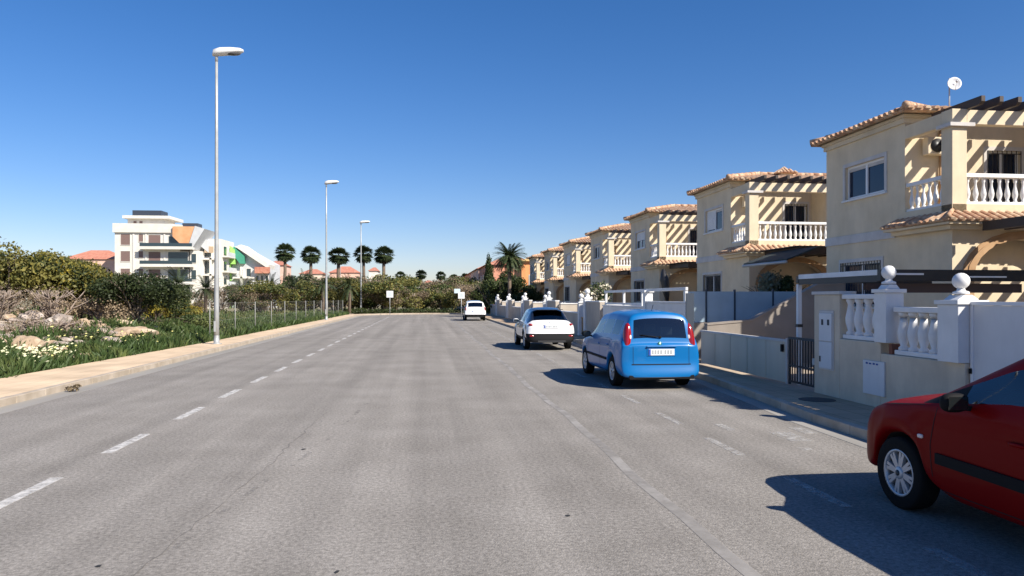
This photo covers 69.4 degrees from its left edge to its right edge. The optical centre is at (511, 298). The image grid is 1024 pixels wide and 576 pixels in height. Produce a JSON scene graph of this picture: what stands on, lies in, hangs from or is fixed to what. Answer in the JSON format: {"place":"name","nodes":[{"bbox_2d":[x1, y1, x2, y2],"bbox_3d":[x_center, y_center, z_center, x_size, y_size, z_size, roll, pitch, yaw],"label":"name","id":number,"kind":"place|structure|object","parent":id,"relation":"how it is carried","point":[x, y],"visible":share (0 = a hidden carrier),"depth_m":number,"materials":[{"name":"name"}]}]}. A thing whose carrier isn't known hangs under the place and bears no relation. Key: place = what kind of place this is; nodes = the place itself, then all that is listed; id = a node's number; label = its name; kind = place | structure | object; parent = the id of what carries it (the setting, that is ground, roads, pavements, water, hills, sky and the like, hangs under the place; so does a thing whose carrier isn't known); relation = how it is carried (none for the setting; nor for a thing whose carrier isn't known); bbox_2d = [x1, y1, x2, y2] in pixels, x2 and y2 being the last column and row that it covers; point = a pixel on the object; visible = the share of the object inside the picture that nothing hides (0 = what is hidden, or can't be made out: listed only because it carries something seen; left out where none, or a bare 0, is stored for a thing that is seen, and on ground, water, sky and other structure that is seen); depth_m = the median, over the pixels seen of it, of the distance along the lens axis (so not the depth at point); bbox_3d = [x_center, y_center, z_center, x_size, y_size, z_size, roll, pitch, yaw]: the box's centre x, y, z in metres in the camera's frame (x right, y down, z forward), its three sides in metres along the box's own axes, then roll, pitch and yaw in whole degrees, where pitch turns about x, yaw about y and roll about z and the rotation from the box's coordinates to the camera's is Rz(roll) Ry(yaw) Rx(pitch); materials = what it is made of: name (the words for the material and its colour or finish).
{"place":"outdoors","nodes":[
{"label":"outdoors","id":0,"kind":"place"},
{"bbox_2d":[0,317,117,341],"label":"field","id":1,"kind":"structure","parent":0,"point":[10,325],"depth_m":25.93,"materials":[{"name":"plant"}]},
{"bbox_2d":[0,281,47,320],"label":"bush","id":2,"kind":"object","parent":1,"relation":"on","point":[4,299],"visible":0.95,"depth_m":27.06,"materials":[{"name":"brown plant"}]},
{"bbox_2d":[11,335,45,351],"bbox_3d":[-13.598,1.332,20.603,1.049,0.630,0.943,0,0,20],"label":"rock","id":3,"kind":"object","parent":1,"relation":"on","point":[34,341],"visible":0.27,"depth_m":20.42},
{"bbox_2d":[0,316,92,334],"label":"bush","id":4,"kind":"object","parent":1,"relation":"on","point":[23,325],"visible":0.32,"depth_m":24.12,"materials":[{"name":"brown plant"}]},
{"bbox_2d":[17,284,87,318],"bbox_3d":[-18.220,0.252,29.010,2.727,1.891,2.249,0,0,-7],"label":"bush","id":5,"kind":"object","parent":1,"relation":"on","point":[53,306],"visible":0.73,"depth_m":28.89,"materials":[{"name":"brown plant"}]},
{"bbox_2d":[0,340,110,361],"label":"daisies","id":6,"kind":"object","parent":1,"relation":"on","point":[24,345],"visible":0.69,"depth_m":19.27,"materials":[{"name":"beige plant"}]},
{"bbox_2d":[0,236,111,308],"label":"bush","id":7,"kind":"object","parent":1,"relation":"on","point":[7,261],"visible":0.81,"depth_m":30.83,"materials":[{"name":"green plant"}]},
{"bbox_2d":[0,248,115,309],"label":"bush","id":8,"kind":"object","parent":1,"relation":"on","point":[89,265],"visible":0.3,"depth_m":32.00,"materials":[{"name":"green plant"}]},
{"bbox_2d":[52,326,103,343],"bbox_3d":[-14.374,1.574,24.506,3.089,1.312,2.382,0,0,-7],"label":"bush","id":9,"kind":"object","parent":1,"relation":"on","point":[81,335],"visible":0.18,"depth_m":24.23,"materials":[{"name":"green plant"}]},
{"bbox_2d":[47,315,115,336],"bbox_3d":[-15.592,1.289,25.832,3.845,1.441,2.541,0,0,-7],"label":"bush","id":10,"kind":"object","parent":1,"relation":"on","point":[67,324],"visible":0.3,"depth_m":25.82,"materials":[{"name":"brown plant"}]},
{"bbox_2d":[59,293,153,323],"bbox_3d":[-17.430,0.533,31.141,4.323,1.743,3.102,0,0,-7],"label":"bush","id":11,"kind":"object","parent":1,"relation":"on","point":[98,310],"visible":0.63,"depth_m":30.82,"materials":[{"name":"brown plant"}]},
{"bbox_2d":[113,326,159,337],"bbox_3d":[-14.101,1.276,27.539,1.054,0.487,1.804,0,0,43],"label":"rock","id":12,"kind":"object","parent":1,"relation":"on","point":[132,330],"visible":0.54,"depth_m":27.30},
{"bbox_2d":[83,269,195,322],"bbox_3d":[-15.600,0.018,31.329,4.645,2.547,3.715,0,0,-7],"label":"bush","id":13,"kind":"object","parent":1,"relation":"on","point":[138,291],"visible":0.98,"depth_m":30.58,"materials":[{"name":"green plant"}]},
{"bbox_2d":[125,291,193,319],"bbox_3d":[-17.982,0.348,37.208,3.635,2.461,2.622,0,0,-7],"label":"bush","id":14,"kind":"object","parent":1,"relation":"on","point":[175,310],"visible":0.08,"depth_m":37.19,"materials":[{"name":"green plant"}]},
{"bbox_2d":[141,303,203,319],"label":"bush","id":15,"kind":"object","parent":1,"relation":"on","point":[195,311],"visible":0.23,"depth_m":44.34,"materials":[{"name":"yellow plant"}]},
{"bbox_2d":[0,310,348,377],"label":"roadside weeds","id":16,"kind":"object","parent":1,"relation":"on","point":[12,364],"visible":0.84,"depth_m":23.83,"materials":[{"name":"plant"}]},
{"bbox_2d":[171,313,232,329],"bbox_3d":[-15.686,1.397,36.270,3.106,1.445,3.515,0,0,28],"label":"bush","id":17,"kind":"object","parent":1,"relation":"on","point":[196,319],"visible":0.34,"depth_m":36.02,"materials":[{"name":"green plant"}]},
{"bbox_2d":[209,300,342,333],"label":"wire fence","id":18,"kind":"object","parent":1,"relation":"on","point":[267,314],"visible":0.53,"depth_m":41.15,"materials":[{"name":"silver metal"}]},
{"bbox_2d":[70,250,114,273],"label":"house","id":19,"kind":"structure","parent":0,"point":[105,258],"depth_m":142.18,"materials":[{"name":"red tile"}]},
{"bbox_2d":[112,210,214,304],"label":"apartment block","id":20,"kind":"structure","parent":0,"point":[156,241],"depth_m":133.14,"materials":[{"name":"grey"}]},
{"bbox_2d":[167,251,188,260],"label":"window","id":21,"kind":"structure","parent":20,"relation":"in","point":[171,255],"depth_m":133.72,"materials":[{"name":"grey"}]},
{"bbox_2d":[5,302,338,337],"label":"field grass","id":22,"kind":"structure","parent":0,"point":[229,314],"depth_m":51.27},
{"bbox_2d":[0,313,393,396],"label":"pavement","id":23,"kind":"structure","parent":0,"point":[14,385],"depth_m":19.03,"materials":[{"name":"concrete"}]},
{"bbox_2d":[211,47,243,343],"bbox_3d":[-10.836,-3.923,28.141,1.180,11.285,0.400,0,0,-7],"label":"street lamp","id":24,"kind":"object","parent":23,"relation":"on","point":[225,51],"visible":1,"depth_m":28.04,"materials":[{"name":"metal"}]},
{"bbox_2d":[324,180,338,319],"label":"street lamp","id":25,"kind":"object","parent":23,"relation":"on","point":[326,294],"visible":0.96,"depth_m":59.61,"materials":[{"name":"metal"}]},
{"bbox_2d":[6,299,460,313],"bbox_3d":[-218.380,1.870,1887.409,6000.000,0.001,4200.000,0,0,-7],"label":"ground","id":26,"kind":"structure","parent":0,"point":[318,308],"depth_m":140.65,"materials":[{"name":"soil"}]},
{"bbox_2d":[187,275,222,311],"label":"date palm","id":27,"kind":"object","parent":26,"relation":"on","point":[206,290],"visible":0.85,"depth_m":76.70,"materials":[{"name":"green plant"}]},
{"bbox_2d":[201,239,236,308],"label":"apartment block","id":28,"kind":"structure","parent":26,"relation":"on","point":[225,256],"depth_m":138.64,"materials":[{"name":"grey"}]},
{"bbox_2d":[203,283,251,311],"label":"brown tree","id":29,"kind":"object","parent":26,"relation":"on","point":[229,296],"visible":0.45,"depth_m":88.10,"materials":[{"name":"green plant"}]},
{"bbox_2d":[223,288,283,312],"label":"brown tree","id":30,"kind":"object","parent":26,"relation":"on","point":[263,299],"visible":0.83,"depth_m":80.11,"materials":[{"name":"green plant"}]},
{"bbox_2d":[229,245,279,307],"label":"apartment block","id":31,"kind":"structure","parent":26,"relation":"on","point":[249,262],"depth_m":145.83,"materials":[{"name":"paint"}]},
{"bbox_2d":[239,278,317,311],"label":"olive tree","id":32,"kind":"object","parent":26,"relation":"on","point":[262,287],"visible":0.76,"depth_m":82.82,"materials":[{"name":"green plant"}]},
{"bbox_2d":[273,243,296,309],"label":"fan palm","id":33,"kind":"object","parent":26,"relation":"on","point":[284,256],"visible":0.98,"depth_m":114.21,"materials":[{"name":"green plant"}]},
{"bbox_2d":[300,245,321,305],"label":"fan palm","id":34,"kind":"object","parent":26,"relation":"on","point":[312,257],"visible":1,"depth_m":115.35,"materials":[{"name":"green plant"}]},
{"bbox_2d":[306,272,339,310],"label":"date palm","id":35,"kind":"object","parent":26,"relation":"on","point":[321,286],"visible":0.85,"depth_m":85.88,"materials":[{"name":"green plant"}]},
{"bbox_2d":[327,247,349,309],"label":"fan palm","id":36,"kind":"object","parent":26,"relation":"on","point":[338,259],"visible":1,"depth_m":117.14,"materials":[{"name":"green plant"}]},
{"bbox_2d":[304,275,386,308],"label":"olive tree","id":37,"kind":"object","parent":26,"relation":"on","point":[372,288],"visible":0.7,"depth_m":89.61,"materials":[{"name":"green plant"}]},
{"bbox_2d":[333,274,364,313],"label":"date palm","id":38,"kind":"object","parent":26,"relation":"on","point":[349,289],"visible":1,"depth_m":88.17,"materials":[{"name":"green plant"}]},
{"bbox_2d":[353,245,373,307],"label":"fan palm","id":39,"kind":"object","parent":26,"relation":"on","point":[367,257],"visible":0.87,"depth_m":117.33,"materials":[{"name":"green plant"}]},
{"bbox_2d":[338,274,391,309],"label":"brown tree","id":40,"kind":"object","parent":26,"relation":"on","point":[364,281],"visible":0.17,"depth_m":96.03,"materials":[{"name":"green plant"}]},
{"bbox_2d":[373,246,393,308],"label":"fan palm","id":41,"kind":"object","parent":26,"relation":"on","point":[383,259],"visible":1,"depth_m":119.91,"materials":[{"name":"green plant"}]},
{"bbox_2d":[362,279,405,312],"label":"bare tree","id":42,"kind":"object","parent":26,"relation":"on","point":[375,295],"visible":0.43,"depth_m":93.05,"materials":[{"name":"brown plant"}]},
{"bbox_2d":[337,307,463,313],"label":"hedge","id":43,"kind":"object","parent":26,"relation":"on","point":[375,311],"visible":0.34,"depth_m":90.17,"materials":[{"name":"green plant"}]},
{"bbox_2d":[365,276,436,309],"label":"olive tree","id":44,"kind":"object","parent":26,"relation":"on","point":[392,286],"visible":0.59,"depth_m":92.39,"materials":[{"name":"green plant"}]},
{"bbox_2d":[384,288,432,309],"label":"brown tree","id":45,"kind":"object","parent":26,"relation":"on","point":[422,295],"visible":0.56,"depth_m":94.59,"materials":[{"name":"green plant"}]},
{"bbox_2d":[428,288,466,310],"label":"olive tree","id":46,"kind":"object","parent":26,"relation":"on","point":[450,303],"visible":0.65,"depth_m":94.71,"materials":[{"name":"green plant"}]},
{"bbox_2d":[426,275,475,309],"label":"brown tree","id":47,"kind":"object","parent":26,"relation":"on","point":[452,280],"visible":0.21,"depth_m":122.60,"materials":[{"name":"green plant"}]},
{"bbox_2d":[449,279,483,306],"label":"brown tree","id":48,"kind":"object","parent":26,"relation":"on","point":[466,288],"visible":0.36,"depth_m":91.44,"materials":[{"name":"green plant"}]},
{"bbox_2d":[482,253,494,313],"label":"cypress","id":49,"kind":"object","parent":26,"relation":"on","point":[489,272],"visible":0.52,"depth_m":84.00,"materials":[{"name":"green plant"}]},
{"bbox_2d":[474,269,514,307],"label":"dark tree","id":50,"kind":"object","parent":26,"relation":"on","point":[495,286],"visible":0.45,"depth_m":80.08,"materials":[{"name":"green plant"}]},
{"bbox_2d":[492,241,526,297],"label":"date palm","id":51,"kind":"object","parent":26,"relation":"on","point":[510,259],"visible":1,"depth_m":72.93,"materials":[{"name":"green plant"}]},
{"bbox_2d":[498,274,536,299],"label":"dark tree","id":52,"kind":"object","parent":26,"relation":"on","point":[518,283],"visible":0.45,"depth_m":77.57,"materials":[{"name":"green plant"}]},
{"bbox_2d":[511,285,543,300],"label":"dark tree","id":53,"kind":"object","parent":26,"relation":"on","point":[532,294],"visible":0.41,"depth_m":75.83,"materials":[{"name":"green plant"}]},
{"bbox_2d":[526,253,543,300],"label":"house","id":54,"kind":"structure","parent":26,"relation":"on","point":[536,271],"depth_m":80.26,"materials":[{"name":"white paint"}]},
{"bbox_2d":[540,246,563,301],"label":"house","id":55,"kind":"structure","parent":26,"relation":"on","point":[553,270],"depth_m":69.88,"materials":[{"name":"white paint"}]},
{"bbox_2d":[559,236,590,301],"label":"house","id":56,"kind":"structure","parent":26,"relation":"on","point":[577,266],"depth_m":59.73,"materials":[{"name":"white paint"}]},
{"bbox_2d":[585,223,630,302],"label":"house","id":57,"kind":"structure","parent":26,"relation":"on","point":[611,255],"depth_m":48.95,"materials":[{"name":"white paint"}]},
{"bbox_2d":[623,204,696,302],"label":"house","id":58,"kind":"structure","parent":26,"relation":"on","point":[664,237],"depth_m":38.94,"materials":[{"name":"white paint"}]},
{"bbox_2d":[634,278,644,302],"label":"window","id":59,"kind":"structure","parent":58,"relation":"in","point":[638,284],"depth_m":41.30,"materials":[{"name":"white"}]},
{"bbox_2d":[688,227,696,255],"bbox_3d":[9.904,-2.815,39.425,1.100,1.970,0.190,0,0,-7],"label":"window","id":60,"kind":"structure","parent":58,"relation":"in","point":[692,231],"depth_m":39.46,"materials":[{"name":"white"}]},
{"bbox_2d":[686,167,825,291],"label":"house","id":61,"kind":"structure","parent":26,"relation":"on","point":[743,218],"depth_m":28.60,"materials":[{"name":"white paint"}]},
{"bbox_2d":[702,271,721,291],"bbox_3d":[8.291,-0.415,30.530,0.190,1.370,2.050,0,0,-7],"label":"window","id":62,"kind":"structure","parent":61,"relation":"in","point":[713,282],"depth_m":30.56,"materials":[{"name":"white"}]},
{"bbox_2d":[703,204,723,234],"bbox_3d":[8.311,-3.235,30.356,0.190,1.070,2.000,0,0,-7],"label":"window","id":63,"kind":"structure","parent":61,"relation":"in","point":[719,213],"depth_m":30.23,"materials":[{"name":"white"}]},
{"bbox_2d":[742,246,818,267],"bbox_3d":[8.729,-1.351,24.264,1.120,0.538,3.100,0,0,-7],"label":"awning","id":64,"kind":"object","parent":61,"relation":"attached to","point":[779,257],"visible":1,"depth_m":23.93,"materials":[{"name":"grey fabric"}]},
{"bbox_2d":[782,201,808,238],"bbox_3d":[11.111,-2.815,28.994,1.100,1.970,0.190,0,0,-7],"label":"window","id":65,"kind":"structure","parent":61,"relation":"in","point":[791,211],"depth_m":29.03,"materials":[{"name":"white"}]},
{"bbox_2d":[810,95,1023,349],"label":"house","id":66,"kind":"structure","parent":26,"relation":"on","point":[910,185],"depth_m":18.24,"materials":[{"name":"white paint"}]},
{"bbox_2d":[839,256,883,308],"bbox_3d":[9.498,-0.415,20.100,0.190,1.370,2.050,0,0,-7],"label":"window","id":67,"kind":"structure","parent":66,"relation":"in","point":[873,263],"depth_m":20.19,"materials":[{"name":"white"}]},
{"bbox_2d":[841,151,886,202],"bbox_3d":[9.518,-3.235,19.926,0.190,1.070,2.000,0,0,-7],"label":"window","id":68,"kind":"structure","parent":66,"relation":"in","point":[868,178],"depth_m":19.93,"materials":[{"name":"white"}]},
{"bbox_2d":[983,146,1023,201],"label":"window","id":69,"kind":"structure","parent":66,"relation":"in","point":[994,162],"depth_m":18.58,"materials":[{"name":"white"}]},
{"bbox_2d":[328,266,359,306],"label":"house","id":70,"kind":"structure","parent":0,"point":[347,270],"depth_m":171.91,"materials":[{"name":"paint"}]},
{"bbox_2d":[478,258,522,281],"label":"terrace house","id":71,"kind":"structure","parent":0,"point":[482,269],"depth_m":112.64,"materials":[{"name":"paint"}]},
{"bbox_2d":[0,314,1023,575],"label":"road","id":72,"kind":"structure","parent":0,"point":[434,444],"depth_m":7.65,"materials":[{"name":"asphalt"}]},
{"bbox_2d":[0,316,360,413],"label":"gutter","id":73,"kind":"object","parent":72,"relation":"on","point":[23,404],"visible":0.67,"depth_m":17.10,"materials":[{"name":"concrete"}]},
{"bbox_2d":[0,318,385,508],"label":"lane dashes","id":74,"kind":"object","parent":72,"relation":"on","point":[26,492],"visible":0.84,"depth_m":9.17,"materials":[{"name":"paint"}]},
{"bbox_2d":[0,313,486,406],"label":"kerb","id":75,"kind":"structure","parent":72,"relation":"on","point":[24,396],"depth_m":18.36,"materials":[{"name":"concrete"}]},
{"bbox_2d":[461,301,485,320],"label":"parked car","id":76,"kind":"object","parent":72,"relation":"on","point":[474,309],"visible":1,"depth_m":61.60,"materials":[{"name":"white paint"}]},
{"bbox_2d":[513,307,573,348],"bbox_3d":[1.150,1.085,28.521,2.072,1.530,4.568,0,0,-7],"label":"parked car","id":77,"kind":"object","parent":72,"relation":"on","point":[545,325],"visible":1,"depth_m":26.59,"materials":[{"name":"white paint"}]},
{"bbox_2d":[446,315,761,575],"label":"pale road seam","id":78,"kind":"object","parent":72,"relation":"on","point":[717,546],"visible":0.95,"depth_m":6.94,"materials":[{"name":"asphalt"}]},
{"bbox_2d":[582,306,698,385],"bbox_3d":[2.781,0.988,17.113,2.039,1.724,4.356,0,0,-7],"label":"parked car","id":79,"kind":"object","parent":72,"relation":"on","point":[636,344],"visible":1,"depth_m":15.14,"materials":[{"name":"blue paint"}]},
{"bbox_2d":[477,317,866,448],"bbox_3d":[1.754,1.873,34.432,1.088,0.054,96.006,0,0,-7],"label":"gutter","id":80,"kind":"object","parent":72,"relation":"on","point":[840,435],"visible":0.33,"depth_m":11.69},
{"bbox_2d":[485,317,866,439],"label":"kerb","id":81,"kind":"structure","parent":72,"relation":"on","point":[851,428],"depth_m":12.04,"materials":[{"name":"concrete"}]},
{"bbox_2d":[474,322,986,573],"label":"lane dashes","id":82,"kind":"object","parent":72,"relation":"on","point":[831,500],"visible":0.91,"depth_m":7.09,"materials":[{"name":"paint"}]},
{"bbox_2d":[867,359,1023,525],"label":"parked car","id":83,"kind":"object","parent":72,"relation":"on","point":[964,444],"visible":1,"depth_m":5.74,"materials":[{"name":"red paint"}]},
{"bbox_2d":[0,0,1023,298],"label":"sky","id":84,"kind":"structure","parent":0,"point":[457,129],"materials":[{"name":"blue"}]},
{"bbox_2d":[514,259,529,288],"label":"orange house","id":85,"kind":"structure","parent":0,"point":[525,273],"depth_m":93.85,"materials":[{"name":"paint"}]},
{"bbox_2d":[485,314,874,427],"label":"pavement","id":86,"kind":"structure","parent":0,"point":[851,411],"depth_m":13.14,"materials":[{"name":"concrete"}]},
{"bbox_2d":[699,358,813,391],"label":"garden terrace","id":87,"kind":"structure","parent":0,"point":[804,387],"depth_m":16.44,"materials":[{"name":"concrete"}]},
{"bbox_2d":[512,300,532,320],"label":"garden wall","id":88,"kind":"structure","parent":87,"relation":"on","point":[516,312],"depth_m":56.69,"materials":[{"name":"white paint"}]},
{"bbox_2d":[577,294,583,335],"bbox_3d":[3.231,0.741,34.540,0.340,1.958,0.340,0,0,-7],"label":"gatepost","id":89,"kind":"object","parent":87,"relation":"on","point":[580,308],"visible":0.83,"depth_m":34.40,"materials":[{"name":"white paint"}]},
{"bbox_2d":[561,301,604,334],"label":"garden wall","id":90,"kind":"structure","parent":87,"relation":"on","point":[594,312],"depth_m":32.16,"materials":[{"name":"white paint"}]},
{"bbox_2d":[580,281,612,301],"bbox_3d":[4.374,0.442,38.342,1.793,2.861,1.672,0,0,-7],"label":"garden tree","id":91,"kind":"object","parent":87,"relation":"on","point":[597,293],"visible":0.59,"depth_m":37.99,"materials":[{"name":"white plant"}]},
{"bbox_2d":[602,293,693,332],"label":"garden wall","id":92,"kind":"structure","parent":87,"relation":"on","point":[685,309],"depth_m":21.53,"materials":[{"name":"white paint"}]},
{"bbox_2d":[604,287,687,305],"bbox_3d":[4.301,-0.040,25.213,0.074,0.560,9.486,0,0,-7],"label":"carport rail","id":93,"kind":"object","parent":92,"relation":"on","point":[685,289],"visible":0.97,"depth_m":24.96,"materials":[{"name":"metal"}]},
{"bbox_2d":[660,269,669,300],"bbox_3d":[5.227,0.363,25.144,0.413,2.738,0.313,0,0,23],"label":"black parasol","id":94,"kind":"object","parent":87,"relation":"on","point":[664,280],"visible":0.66,"depth_m":25.07,"materials":[{"name":"black fabric"}]},
{"bbox_2d":[683,289,795,357],"bbox_3d":[6.968,0.740,21.775,3.950,2.020,0.200,0,0,-7],"label":"boundary fence","id":95,"kind":"object","parent":87,"relation":"on","point":[713,306],"visible":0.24,"depth_m":21.70,"materials":[{"name":"grey"}]},
{"bbox_2d":[700,330,787,383],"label":"driveway gate","id":96,"kind":"structure","parent":87,"relation":"on","point":[765,357],"depth_m":16.61,"materials":[{"name":"grey metal"}]},
{"bbox_2d":[744,269,806,291],"bbox_3d":[8.179,-0.075,23.348,1.542,1.732,1.954,0,0,-38],"label":"garden shrub","id":97,"kind":"object","parent":87,"relation":"on","point":[767,281],"visible":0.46,"depth_m":23.04,"materials":[{"name":"green plant"}]},
{"bbox_2d":[778,275,794,291],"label":"garden shrub","id":98,"kind":"object","parent":87,"relation":"on","point":[786,282],"visible":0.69,"depth_m":22.76,"materials":[{"name":"green plant"}]},
{"bbox_2d":[812,291,969,406],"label":"garden wall","id":99,"kind":"structure","parent":87,"relation":"on","point":[871,373],"depth_m":12.07,"materials":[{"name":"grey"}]},
{"bbox_2d":[788,336,813,386],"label":"barred gate","id":100,"kind":"structure","parent":99,"relation":"attached to","point":[795,365],"depth_m":14.26,"materials":[{"name":"black metal"}]},
{"bbox_2d":[842,294,873,340],"bbox_3d":[5.836,0.305,12.265,0.186,0.760,1.023,0,0,-7],"label":"balustrade","id":101,"kind":"object","parent":99,"relation":"on","point":[859,319],"visible":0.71,"depth_m":12.34,"materials":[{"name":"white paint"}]},
{"bbox_2d":[871,266,906,342],"bbox_3d":[5.890,0.083,11.560,0.360,1.204,0.360,0,0,-7],"label":"gatepost","id":102,"kind":"object","parent":99,"relation":"on","point":[888,297],"visible":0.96,"depth_m":11.43,"materials":[{"name":"white paint"}]},
{"bbox_2d":[893,307,936,358],"bbox_3d":[6.008,0.490,10.783,0.186,0.730,1.162,0,0,-7],"label":"balustrade","id":103,"kind":"object","parent":99,"relation":"on","point":[922,333],"visible":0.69,"depth_m":10.85,"materials":[{"name":"white paint"}]},
{"bbox_2d":[934,273,988,362],"bbox_3d":[6.071,0.253,9.999,0.460,1.204,0.460,0,0,-7],"label":"gatepost","id":104,"kind":"object","parent":99,"relation":"on","point":[953,328],"visible":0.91,"depth_m":9.89,"materials":[{"name":"white paint"}]},
{"bbox_2d":[969,302,1023,382],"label":"panel gate","id":105,"kind":"structure","parent":99,"relation":"attached to","point":[996,336],"depth_m":9.38,"materials":[{"name":"white"}]},
{"bbox_2d":[795,269,1023,384],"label":"patio frame","id":106,"kind":"object","parent":87,"relation":"on","point":[915,281],"visible":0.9,"depth_m":12.49,"materials":[{"name":"black metal"}]},
{"bbox_2d":[704,283,845,362],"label":"stair wall","id":107,"kind":"structure","parent":0,"point":[777,320],"depth_m":19.88,"materials":[{"name":"paint"}]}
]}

